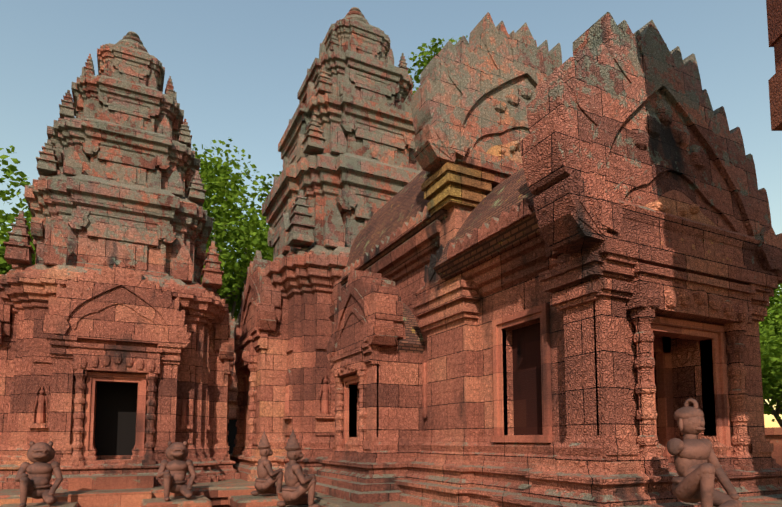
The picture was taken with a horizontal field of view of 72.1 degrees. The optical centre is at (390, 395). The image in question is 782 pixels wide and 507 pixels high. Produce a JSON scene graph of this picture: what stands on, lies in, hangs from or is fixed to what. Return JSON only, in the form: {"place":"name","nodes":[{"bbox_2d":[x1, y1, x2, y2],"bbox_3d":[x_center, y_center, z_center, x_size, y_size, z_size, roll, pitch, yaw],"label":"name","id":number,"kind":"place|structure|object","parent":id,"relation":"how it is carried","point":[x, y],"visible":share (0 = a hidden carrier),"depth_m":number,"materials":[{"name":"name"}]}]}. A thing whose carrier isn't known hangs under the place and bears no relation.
{"place":"outdoors","nodes":[
{"label":"outdoors","id":0,"kind":"place"},
{"bbox_2d":[0,31,239,488],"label":"tower","id":1,"kind":"structure","parent":0,"point":[116,349],"depth_m":8.86,"materials":[{"name":"stone"}]},
{"bbox_2d":[0,0,781,427],"label":"sky","id":2,"kind":"structure","parent":0,"point":[237,69],"materials":[{"name":"blue"}]},
{"bbox_2d":[765,427,781,466],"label":"wall","id":3,"kind":"structure","parent":0,"point":[773,435],"depth_m":14.70,"materials":[{"name":"stone"}]},
{"bbox_2d":[766,0,781,130],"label":"temple building","id":4,"kind":"structure","parent":0,"point":[774,15],"depth_m":3.09,"materials":[{"name":"stone"}]},
{"label":"terrain","id":5,"kind":"structure","parent":0,"visible":0},
{"bbox_2d":[0,145,35,274],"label":"tree","id":6,"kind":"object","parent":5,"relation":"on","point":[5,267],"visible":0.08,"depth_m":19.18,"materials":[{"name":"green plant"}]},
{"bbox_2d":[227,312,238,453],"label":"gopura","id":7,"kind":"structure","parent":5,"relation":"on","point":[232,413],"depth_m":17.33,"materials":[{"name":"stone"}]},
{"bbox_2d":[192,137,280,322],"bbox_3d":[-9.058,-4.417,27.097,12.536,17.252,12.295,2,-5,-26],"label":"tree","id":8,"kind":"object","parent":5,"relation":"on","point":[226,229],"visible":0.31,"depth_m":24.51,"materials":[{"name":"green plant"}]},
{"bbox_2d":[219,243,271,321],"bbox_3d":[-5.490,-3.099,34.474,13.140,15.818,12.673,2,-5,-26],"label":"tree","id":9,"kind":"object","parent":5,"relation":"on","point":[241,295],"depth_m":31.36,"materials":[{"name":"green plant"}]},
{"bbox_2d":[0,474,781,506],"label":"stone platform","id":10,"kind":"structure","parent":5,"relation":"on","point":[116,491],"depth_m":7.33,"materials":[{"name":"stone"}]},
{"bbox_2d":[14,441,62,506],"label":"guardian lion","id":11,"kind":"object","parent":10,"relation":"on","point":[34,480],"visible":1,"depth_m":6.66,"materials":[{"name":"stone"}]},
{"bbox_2d":[157,441,195,500],"bbox_3d":[-2.930,1.025,7.380,0.506,0.798,0.425,3,-6,-33],"label":"guardian lion","id":12,"kind":"object","parent":10,"relation":"on","point":[173,474],"visible":0.98,"depth_m":7.36,"materials":[{"name":"stone"}]},
{"bbox_2d":[251,431,283,495],"bbox_3d":[-1.712,0.962,7.579,0.414,0.918,0.493,3,-6,-33],"label":"statue","id":13,"kind":"object","parent":10,"relation":"on","point":[267,478],"visible":0.96,"depth_m":7.46,"materials":[{"name":"stone"}]},
{"bbox_2d":[277,429,319,506],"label":"statue","id":14,"kind":"object","parent":10,"relation":"on","point":[297,487],"visible":1,"depth_m":6.17,"materials":[{"name":"stone"}]},
{"bbox_2d":[230,7,422,481],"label":"central tower","id":15,"kind":"structure","parent":10,"relation":"on","point":[347,149],"depth_m":10.23,"materials":[{"name":"stone"}]},
{"bbox_2d":[306,12,781,506],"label":"temple building","id":16,"kind":"structure","parent":10,"relation":"on","point":[560,282],"depth_m":5.16,"materials":[{"name":"stone"}]},
{"bbox_2d":[667,398,741,506],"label":"statue","id":17,"kind":"object","parent":10,"relation":"on","point":[698,467],"visible":1,"depth_m":3.69,"materials":[{"name":"stone"}]},
{"bbox_2d":[408,36,467,96],"bbox_3d":[3.422,-8.277,31.779,11.533,26.058,10.923,2,-5,-26],"label":"tall tree","id":18,"kind":"object","parent":5,"relation":"on","point":[434,49],"visible":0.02,"depth_m":30.75,"materials":[{"name":"green plant"}]},
{"bbox_2d":[759,297,781,421],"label":"tree","id":19,"kind":"object","parent":5,"relation":"on","point":[771,360],"visible":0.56,"depth_m":24.46,"materials":[{"name":"green plant"}]},
{"bbox_2d":[759,284,781,377],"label":"tree","id":20,"kind":"object","parent":5,"relation":"on","point":[773,317],"visible":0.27,"depth_m":30.06,"materials":[{"name":"green plant"}]},
{"bbox_2d":[763,393,781,426],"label":"horizon tree","id":21,"kind":"object","parent":5,"relation":"on","point":[776,412],"visible":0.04,"depth_m":49.48,"materials":[{"name":"green plant"}]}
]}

